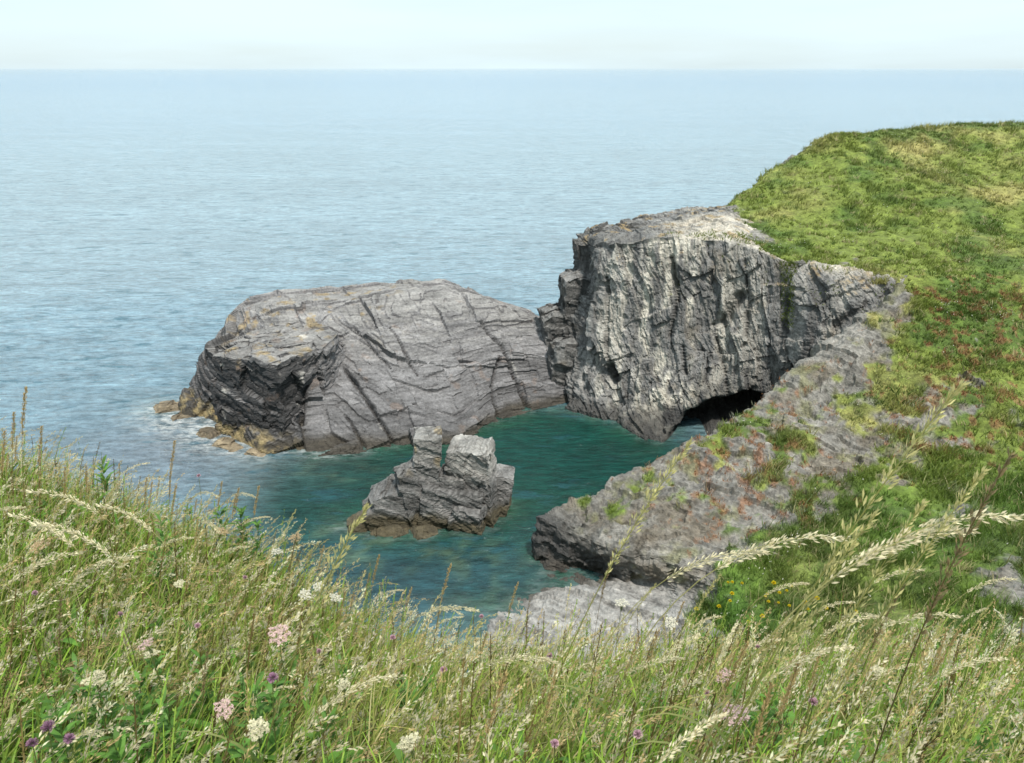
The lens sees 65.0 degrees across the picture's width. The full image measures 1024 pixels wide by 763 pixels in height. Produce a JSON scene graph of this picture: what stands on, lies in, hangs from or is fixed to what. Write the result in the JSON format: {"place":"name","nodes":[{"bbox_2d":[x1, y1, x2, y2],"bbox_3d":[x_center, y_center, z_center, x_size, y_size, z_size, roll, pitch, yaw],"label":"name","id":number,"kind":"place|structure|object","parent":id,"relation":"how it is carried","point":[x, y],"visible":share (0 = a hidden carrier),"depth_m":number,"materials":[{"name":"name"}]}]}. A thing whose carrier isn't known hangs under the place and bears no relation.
{"place":"outdoors","nodes":[
{"label":"outdoors","id":0,"kind":"place"},
{"bbox_2d":[0,69,1023,672],"bbox_3d":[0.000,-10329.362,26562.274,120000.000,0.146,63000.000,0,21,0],"label":"sea","id":1,"kind":"structure","parent":0,"point":[158,227],"depth_m":148.40,"materials":[{"name":"liquid"}]},
{"bbox_2d":[153,400,190,420],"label":"tidal rock","id":2,"kind":"object","parent":1,"relation":"in","point":[166,406],"visible":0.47,"depth_m":62.77,"materials":[{"name":"stone"}]},
{"bbox_2d":[196,427,265,456],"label":"tidal rock","id":3,"kind":"object","parent":1,"relation":"in","point":[229,444],"visible":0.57,"depth_m":56.99,"materials":[{"name":"stone"}]},
{"bbox_2d":[178,278,567,455],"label":"rock islet","id":4,"kind":"object","parent":1,"relation":"in","point":[352,369],"visible":0.82,"depth_m":60.72,"materials":[{"name":"stone"}]},
{"bbox_2d":[346,426,514,539],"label":"sea stack","id":5,"kind":"object","parent":1,"relation":"in","point":[466,487],"visible":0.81,"depth_m":46.04,"materials":[{"name":"stone"}]},
{"bbox_2d":[0,0,1023,68],"label":"sky","id":6,"kind":"structure","parent":0,"point":[35,34],"materials":[{"name":"white"}]},
{"bbox_2d":[537,205,907,441],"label":"cliff","id":7,"kind":"structure","parent":0,"point":[633,345],"depth_m":58.46,"materials":[{"name":"grey stone"}]},
{"bbox_2d":[482,118,1023,680],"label":"headland","id":8,"kind":"structure","parent":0,"point":[592,533],"depth_m":43.99,"materials":[{"name":"plant"}]},
{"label":"meadow ground","id":9,"kind":"structure","parent":0,"visible":0},
{"bbox_2d":[0,430,18,566],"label":"seed stalk","id":10,"kind":"object","parent":9,"relation":"on","point":[3,452],"visible":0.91,"depth_m":4.50,"materials":[{"name":"brown plant"}]},
{"bbox_2d":[2,386,45,536],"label":"seed stalk","id":11,"kind":"object","parent":9,"relation":"on","point":[23,409],"visible":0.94,"depth_m":4.81,"materials":[{"name":"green plant"}]},
{"bbox_2d":[23,426,52,548],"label":"seed stalk","id":12,"kind":"object","parent":9,"relation":"on","point":[40,442],"visible":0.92,"depth_m":4.75,"materials":[{"name":"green plant"}]},
{"bbox_2d":[0,550,85,592],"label":"seed stalk","id":13,"kind":"object","parent":9,"relation":"on","point":[46,559],"visible":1,"depth_m":2.92,"materials":[{"name":"beige plant"}]},
{"bbox_2d":[40,720,55,762],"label":"thistle flower","id":14,"kind":"object","parent":9,"relation":"on","point":[46,725],"visible":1,"depth_m":1.93,"materials":[{"name":"purple plant"}]},
{"bbox_2d":[32,590,64,725],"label":"thistle flower","id":15,"kind":"object","parent":9,"relation":"on","point":[35,592],"visible":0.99,"depth_m":2.63,"materials":[{"name":"green plant"}]},
{"bbox_2d":[29,538,75,672],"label":"umbel flower","id":16,"kind":"object","parent":9,"relation":"on","point":[37,544],"visible":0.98,"depth_m":3.16,"materials":[{"name":"beige plant"}]},
{"bbox_2d":[28,691,81,762],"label":"leafy plant","id":17,"kind":"object","parent":9,"relation":"on","point":[56,728],"visible":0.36,"depth_m":2.52,"materials":[{"name":"green plant"}]},
{"bbox_2d":[26,597,93,762],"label":"seed stalk","id":18,"kind":"object","parent":9,"relation":"on","point":[59,633],"visible":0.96,"depth_m":2.42,"materials":[{"name":"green plant"}]},
{"bbox_2d":[38,700,97,762],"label":"leafy plant","id":19,"kind":"object","parent":9,"relation":"on","point":[58,736],"visible":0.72,"depth_m":2.31,"materials":[{"name":"green plant"}]},
{"bbox_2d":[0,554,141,684],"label":"seed stalk","id":20,"kind":"object","parent":9,"relation":"on","point":[81,575],"visible":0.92,"depth_m":3.08,"materials":[{"name":"beige plant"}]},
{"bbox_2d":[8,513,179,707],"bbox_3d":[-1.616,1.029,3.100,0.738,1.015,0.226,7,22,18],"label":"seed stalk","id":21,"kind":"object","parent":9,"relation":"on","point":[34,521],"visible":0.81,"depth_m":3.04,"materials":[{"name":"beige plant"}]},
{"bbox_2d":[81,669,109,740],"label":"umbel flower","id":22,"kind":"object","parent":9,"relation":"on","point":[99,673],"visible":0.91,"depth_m":2.38,"materials":[{"name":"beige plant"}]},
{"bbox_2d":[65,678,128,762],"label":"leafy plant","id":23,"kind":"object","parent":9,"relation":"on","point":[77,687],"visible":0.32,"depth_m":2.57,"materials":[{"name":"green plant"}]},
{"bbox_2d":[66,652,138,757],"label":"leafy plant","id":24,"kind":"object","parent":9,"relation":"on","point":[74,658],"visible":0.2,"depth_m":2.70,"materials":[{"name":"green plant"}]},
{"bbox_2d":[88,454,126,516],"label":"leafy plant","id":25,"kind":"object","parent":9,"relation":"on","point":[105,468],"visible":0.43,"depth_m":5.93,"materials":[{"name":"green plant"}]},
{"bbox_2d":[25,489,194,649],"bbox_3d":[-1.770,1.015,3.629,0.792,1.090,0.243,3,21,8],"label":"seed stalk","id":26,"kind":"object","parent":9,"relation":"on","point":[67,497],"visible":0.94,"depth_m":3.54,"materials":[{"name":"beige plant"}]},
{"bbox_2d":[80,668,148,760],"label":"leafy plant","id":27,"kind":"object","parent":9,"relation":"on","point":[113,712],"visible":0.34,"depth_m":2.60,"materials":[{"name":"green plant"}]},
{"bbox_2d":[89,722,149,762],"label":"leafy plant","id":28,"kind":"object","parent":9,"relation":"on","point":[113,754],"visible":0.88,"depth_m":2.34,"materials":[{"name":"green plant"}]},
{"bbox_2d":[30,521,226,720],"bbox_3d":[-1.399,1.041,2.962,0.764,1.051,0.234,5,22,13],"label":"seed stalk","id":29,"kind":"object","parent":9,"relation":"on","point":[91,541],"visible":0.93,"depth_m":2.89,"materials":[{"name":"beige plant"}]},
{"bbox_2d":[114,691,167,759],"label":"leafy plant","id":30,"kind":"object","parent":9,"relation":"on","point":[140,718],"visible":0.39,"depth_m":2.60,"materials":[{"name":"green plant"}]},
{"bbox_2d":[138,637,169,719],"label":"yarrow flower","id":31,"kind":"object","parent":9,"relation":"on","point":[148,646],"visible":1,"depth_m":2.49,"materials":[{"name":"pink plant"}]},
{"bbox_2d":[128,666,181,761],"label":"leafy plant","id":32,"kind":"object","parent":9,"relation":"on","point":[136,693],"visible":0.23,"depth_m":2.73,"materials":[{"name":"green plant"}]},
{"bbox_2d":[138,714,187,762],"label":"leafy plant","id":33,"kind":"object","parent":9,"relation":"on","point":[150,742],"visible":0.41,"depth_m":2.45,"materials":[{"name":"green plant"}]},
{"bbox_2d":[147,513,181,591],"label":"leafy plant","id":34,"kind":"object","parent":9,"relation":"on","point":[159,530],"visible":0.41,"depth_m":4.78,"materials":[{"name":"green plant"}]},
{"bbox_2d":[139,655,195,733],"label":"leafy plant","id":35,"kind":"object","parent":9,"relation":"on","point":[157,661],"visible":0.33,"depth_m":2.91,"materials":[{"name":"green plant"}]},
{"bbox_2d":[141,545,193,614],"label":"leafy plant","id":36,"kind":"object","parent":9,"relation":"on","point":[155,561],"visible":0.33,"depth_m":4.47,"materials":[{"name":"green plant"}]},
{"bbox_2d":[95,503,239,664],"bbox_3d":[-1.577,1.083,3.679,0.740,1.017,0.227,7,22,18],"label":"seed stalk","id":37,"kind":"object","parent":9,"relation":"on","point":[119,510],"visible":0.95,"depth_m":3.62,"materials":[{"name":"beige plant"}]},
{"bbox_2d":[155,533,193,610],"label":"leafy plant","id":38,"kind":"object","parent":9,"relation":"on","point":[171,549],"visible":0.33,"depth_m":4.58,"materials":[{"name":"green plant"}]},
{"bbox_2d":[151,686,200,762],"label":"leafy plant","id":39,"kind":"object","parent":9,"relation":"on","point":[167,726],"visible":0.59,"depth_m":2.51,"materials":[{"name":"green plant"}]},
{"bbox_2d":[178,634,228,759],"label":"seed stalk","id":40,"kind":"object","parent":9,"relation":"on","point":[206,672],"visible":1,"depth_m":2.46,"materials":[{"name":"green plant"}]},
{"bbox_2d":[183,648,232,757],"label":"leafy plant","id":41,"kind":"object","parent":9,"relation":"on","point":[198,691],"visible":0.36,"depth_m":3.01,"materials":[{"name":"green plant"}]},
{"bbox_2d":[209,505,237,577],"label":"leafy plant","id":42,"kind":"object","parent":9,"relation":"on","point":[223,510],"visible":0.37,"depth_m":5.39,"materials":[{"name":"green plant"}]},
{"bbox_2d":[213,698,235,760],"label":"yarrow flower","id":43,"kind":"object","parent":9,"relation":"on","point":[223,706],"visible":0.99,"depth_m":2.17,"materials":[{"name":"pink plant"}]},
{"bbox_2d":[217,672,262,757],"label":"leafy plant","id":44,"kind":"object","parent":9,"relation":"on","point":[235,702],"visible":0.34,"depth_m":2.97,"materials":[{"name":"green plant"}]},
{"bbox_2d":[223,505,261,572],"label":"leafy plant","id":45,"kind":"object","parent":9,"relation":"on","point":[245,539],"visible":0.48,"depth_m":5.34,"materials":[{"name":"green plant"}]},
{"bbox_2d":[223,738,262,762],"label":"leafy plant","id":46,"kind":"object","parent":9,"relation":"on","point":[239,752],"visible":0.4,"depth_m":2.19,"materials":[{"name":"green plant"}]},
{"bbox_2d":[244,716,269,762],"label":"umbel flower","id":47,"kind":"object","parent":9,"relation":"on","point":[253,723],"visible":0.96,"depth_m":1.93,"materials":[{"name":"beige plant"}]},
{"bbox_2d":[235,673,287,762],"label":"leafy plant","id":48,"kind":"object","parent":9,"relation":"on","point":[259,712],"visible":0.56,"depth_m":2.59,"materials":[{"name":"green plant"}]},
{"bbox_2d":[240,670,283,724],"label":"leafy plant","id":49,"kind":"object","parent":9,"relation":"on","point":[260,686],"visible":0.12,"depth_m":2.95,"materials":[{"name":"green plant"}]},
{"bbox_2d":[248,519,281,588],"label":"leafy plant","id":50,"kind":"object","parent":9,"relation":"on","point":[257,528],"visible":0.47,"depth_m":5.31,"materials":[{"name":"green plant"}]},
{"bbox_2d":[167,501,372,762],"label":"seed stalk","id":51,"kind":"object","parent":9,"relation":"on","point":[334,566],"visible":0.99,"depth_m":1.84,"materials":[{"name":"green plant"}]},
{"bbox_2d":[267,672,278,758],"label":"thistle flower","id":52,"kind":"object","parent":9,"relation":"on","point":[273,677],"visible":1,"depth_m":2.33,"materials":[{"name":"purple plant"}]},
{"bbox_2d":[254,682,302,762],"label":"leafy plant","id":53,"kind":"object","parent":9,"relation":"on","point":[269,698],"visible":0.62,"depth_m":2.57,"materials":[{"name":"green plant"}]},
{"bbox_2d":[252,673,309,760],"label":"leafy plant","id":54,"kind":"object","parent":9,"relation":"on","point":[278,684],"visible":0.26,"depth_m":2.79,"materials":[{"name":"green plant"}]},
{"bbox_2d":[268,624,295,760],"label":"yarrow flower","id":55,"kind":"object","parent":9,"relation":"on","point":[278,631],"visible":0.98,"depth_m":2.76,"materials":[{"name":"pink plant"}]},
{"bbox_2d":[273,640,300,707],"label":"leafy plant","id":56,"kind":"object","parent":9,"relation":"on","point":[286,644],"visible":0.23,"depth_m":3.54,"materials":[{"name":"green plant"}]},
{"bbox_2d":[306,695,349,761],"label":"leafy plant","id":57,"kind":"object","parent":9,"relation":"on","point":[324,713],"visible":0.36,"depth_m":2.72,"materials":[{"name":"green plant"}]},
{"bbox_2d":[282,672,399,762],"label":"seed stalk","id":58,"kind":"object","parent":9,"relation":"on","point":[360,685],"visible":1,"depth_m":2.02,"materials":[{"name":"beige plant"}]},
{"bbox_2d":[337,678,350,759],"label":"umbel flower","id":59,"kind":"object","parent":9,"relation":"on","point":[340,685],"visible":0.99,"depth_m":2.50,"materials":[{"name":"beige plant"}]},
{"bbox_2d":[334,654,361,724],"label":"leafy plant","id":60,"kind":"object","parent":9,"relation":"on","point":[342,666],"visible":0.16,"depth_m":3.56,"materials":[{"name":"green plant"}]},
{"bbox_2d":[396,732,420,762],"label":"umbel flower","id":61,"kind":"object","parent":9,"relation":"on","point":[408,740],"visible":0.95,"depth_m":2.00,"materials":[{"name":"white plant"}]},
{"bbox_2d":[344,605,479,686],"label":"seed stalk","id":62,"kind":"object","parent":9,"relation":"on","point":[444,609],"visible":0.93,"depth_m":3.43,"materials":[{"name":"beige plant"}]},
{"bbox_2d":[392,671,440,736],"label":"leafy plant","id":63,"kind":"object","parent":9,"relation":"on","point":[409,693],"visible":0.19,"depth_m":3.44,"materials":[{"name":"green plant"}]},
{"bbox_2d":[414,664,446,724],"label":"leafy plant","id":64,"kind":"object","parent":9,"relation":"on","point":[429,679],"visible":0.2,"depth_m":3.68,"materials":[{"name":"green plant"}]},
{"bbox_2d":[399,622,482,718],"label":"seed stalk","id":65,"kind":"object","parent":9,"relation":"on","point":[464,647],"visible":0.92,"depth_m":2.98,"materials":[{"name":"beige plant"}]},
{"bbox_2d":[389,654,557,755],"bbox_3d":[-0.127,1.212,2.789,0.588,0.807,0.180,5,22,12],"label":"seed stalk","id":66,"kind":"object","parent":9,"relation":"on","point":[544,659],"visible":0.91,"depth_m":2.58,"materials":[{"name":"beige plant"}]},
{"bbox_2d":[479,670,508,762],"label":"seed stalk","id":67,"kind":"object","parent":9,"relation":"on","point":[492,719],"visible":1,"depth_m":1.84,"materials":[{"name":"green plant"}]},
{"bbox_2d":[0,416,1023,762],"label":"meadow grass","id":68,"kind":"structure","parent":9,"relation":"on","point":[98,636],"depth_m":3.39,"materials":[{"name":"green plant"}]},
{"bbox_2d":[538,668,557,759],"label":"seed stalk","id":69,"kind":"object","parent":9,"relation":"on","point":[549,696],"visible":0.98,"depth_m":2.28,"materials":[{"name":"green plant"}]},
{"bbox_2d":[550,690,588,761],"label":"seed stalk","id":70,"kind":"object","parent":9,"relation":"on","point":[575,713],"visible":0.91,"depth_m":2.15,"materials":[{"name":"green plant"}]},
{"bbox_2d":[558,685,585,750],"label":"leafy plant","id":71,"kind":"object","parent":9,"relation":"on","point":[573,703],"visible":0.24,"depth_m":3.28,"materials":[{"name":"green plant"}]},
{"bbox_2d":[477,437,694,757],"bbox_3d":[0.200,0.834,2.661,0.643,1.529,0.254,-2,21,-4],"label":"seed stalk","id":72,"kind":"object","parent":9,"relation":"on","point":[678,458],"visible":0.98,"depth_m":2.41,"materials":[{"name":"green plant"}]},
{"bbox_2d":[548,656,685,761],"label":"seed stalk","id":73,"kind":"object","parent":9,"relation":"on","point":[659,660],"visible":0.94,"depth_m":2.74,"materials":[{"name":"beige plant"}]},
{"bbox_2d":[522,548,771,752],"bbox_3d":[0.413,1.027,2.758,0.806,1.107,0.247,-2,21,-5],"label":"seed stalk","id":74,"kind":"object","parent":9,"relation":"on","point":[725,557],"visible":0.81,"depth_m":2.54,"materials":[{"name":"beige plant"}]},
{"bbox_2d":[632,677,676,744],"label":"leafy plant","id":75,"kind":"object","parent":9,"relation":"on","point":[650,694],"visible":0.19,"depth_m":3.21,"materials":[{"name":"green plant"}]},
{"bbox_2d":[652,574,720,674],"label":"seed stalk","id":76,"kind":"object","parent":9,"relation":"on","point":[712,586],"visible":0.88,"depth_m":3.89,"materials":[{"name":"beige plant"}]},
{"bbox_2d":[532,531,851,762],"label":"seed stalk","id":77,"kind":"object","parent":9,"relation":"on","point":[770,545],"visible":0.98,"depth_m":2.15,"materials":[{"name":"beige plant"}]},
{"bbox_2d":[657,712,727,762],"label":"seed stalk","id":78,"kind":"object","parent":9,"relation":"on","point":[715,717],"visible":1,"depth_m":1.60,"materials":[{"name":"beige plant"}]},
{"bbox_2d":[661,641,748,762],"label":"seed stalk","id":79,"kind":"object","parent":9,"relation":"on","point":[735,666],"visible":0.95,"depth_m":2.41,"materials":[{"name":"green plant"}]},
{"bbox_2d":[695,621,738,755],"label":"seed stalk","id":80,"kind":"object","parent":9,"relation":"on","point":[727,643],"visible":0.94,"depth_m":2.73,"materials":[{"name":"beige plant"}]},
{"bbox_2d":[721,703,749,762],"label":"yarrow flower","id":81,"kind":"object","parent":9,"relation":"on","point":[732,721],"visible":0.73,"depth_m":2.28,"materials":[{"name":"pink plant"}]},
{"bbox_2d":[737,682,779,756],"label":"leafy plant","id":82,"kind":"object","parent":9,"relation":"on","point":[769,714],"visible":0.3,"depth_m":2.91,"materials":[{"name":"green plant"}]},
{"bbox_2d":[748,682,774,762],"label":"seed stalk","id":83,"kind":"object","parent":9,"relation":"on","point":[760,722],"visible":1,"depth_m":1.84,"materials":[{"name":"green plant"}]},
{"bbox_2d":[642,506,881,762],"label":"seed stalk","id":84,"kind":"object","parent":9,"relation":"on","point":[854,544],"visible":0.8,"depth_m":1.81,"materials":[{"name":"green plant"}]},
{"bbox_2d":[745,708,796,762],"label":"leafy plant","id":85,"kind":"object","parent":9,"relation":"on","point":[779,738],"visible":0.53,"depth_m":2.62,"materials":[{"name":"green plant"}]},
{"bbox_2d":[718,597,828,762],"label":"seed stalk","id":86,"kind":"object","parent":9,"relation":"on","point":[810,621],"visible":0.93,"depth_m":1.98,"materials":[{"name":"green plant"}]},
{"bbox_2d":[704,644,853,762],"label":"seed stalk","id":87,"kind":"object","parent":9,"relation":"on","point":[843,648],"visible":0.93,"depth_m":2.06,"materials":[{"name":"beige plant"}]},
{"bbox_2d":[769,661,799,757],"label":"seed stalk","id":88,"kind":"object","parent":9,"relation":"on","point":[792,678],"visible":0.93,"depth_m":2.12,"materials":[{"name":"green plant"}]},
{"bbox_2d":[765,653,803,756],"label":"seed stalk","id":89,"kind":"object","parent":9,"relation":"on","point":[785,697],"visible":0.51,"depth_m":2.17,"materials":[{"name":"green plant"}]},
{"bbox_2d":[613,525,981,762],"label":"seed stalk","id":90,"kind":"object","parent":9,"relation":"on","point":[956,530],"visible":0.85,"depth_m":1.75,"materials":[{"name":"beige plant"}]},
{"bbox_2d":[638,377,972,762],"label":"seed stalk","id":91,"kind":"object","parent":9,"relation":"on","point":[956,392],"visible":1,"depth_m":1.68,"materials":[{"name":"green plant"}]},
{"bbox_2d":[735,615,878,711],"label":"seed stalk","id":92,"kind":"object","parent":9,"relation":"on","point":[843,624],"visible":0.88,"depth_m":3.00,"materials":[{"name":"beige plant"}]},
{"bbox_2d":[629,507,1023,762],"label":"seed stalk","id":93,"kind":"object","parent":9,"relation":"on","point":[994,516],"visible":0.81,"depth_m":1.75,"materials":[{"name":"beige plant"}]},
{"bbox_2d":[773,498,930,762],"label":"seed stalk","id":94,"kind":"object","parent":9,"relation":"on","point":[921,508],"visible":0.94,"depth_m":1.79,"materials":[{"name":"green plant"}]},
{"bbox_2d":[818,583,905,735],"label":"seed stalk","id":95,"kind":"object","parent":9,"relation":"on","point":[886,615],"visible":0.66,"depth_m":2.96,"materials":[{"name":"beige plant"}]},
{"bbox_2d":[735,465,991,762],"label":"seed stalk","id":96,"kind":"object","parent":9,"relation":"on","point":[962,496],"visible":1,"depth_m":1.73,"materials":[{"name":"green plant"}]},
{"bbox_2d":[786,611,962,735],"bbox_3d":[1.379,1.252,3.251,0.652,0.897,0.200,2,21,5],"label":"seed stalk","id":97,"kind":"object","parent":9,"relation":"on","point":[919,615],"visible":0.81,"depth_m":3.04,"materials":[{"name":"beige plant"}]},
{"bbox_2d":[884,625,940,738],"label":"seed stalk","id":98,"kind":"object","parent":9,"relation":"on","point":[920,664],"visible":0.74,"depth_m":2.95,"materials":[{"name":"beige plant"}]},
{"bbox_2d":[888,629,961,729],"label":"seed stalk","id":99,"kind":"object","parent":9,"relation":"on","point":[950,647],"visible":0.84,"depth_m":2.88,"materials":[{"name":"beige plant"}]},
{"bbox_2d":[855,656,1008,759],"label":"seed stalk","id":100,"kind":"object","parent":9,"relation":"on","point":[974,661],"visible":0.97,"depth_m":2.54,"materials":[{"name":"beige plant"}]},
{"bbox_2d":[920,677,952,739],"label":"leafy plant","id":101,"kind":"object","parent":9,"relation":"on","point":[937,701],"visible":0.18,"depth_m":3.32,"materials":[{"name":"green plant"}]},
{"bbox_2d":[872,448,1017,762],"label":"seed stalk","id":102,"kind":"object","parent":9,"relation":"on","point":[928,615],"visible":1,"depth_m":1.56,"materials":[{"name":"plant"}]},
{"bbox_2d":[901,577,1017,662],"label":"seed stalk","id":103,"kind":"object","parent":9,"relation":"on","point":[972,588],"visible":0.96,"depth_m":4.33,"materials":[{"name":"beige plant"}]},
{"bbox_2d":[958,717,1000,762],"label":"leafy plant","id":104,"kind":"object","parent":9,"relation":"on","point":[980,744],"visible":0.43,"depth_m":2.55,"materials":[{"name":"green plant"}]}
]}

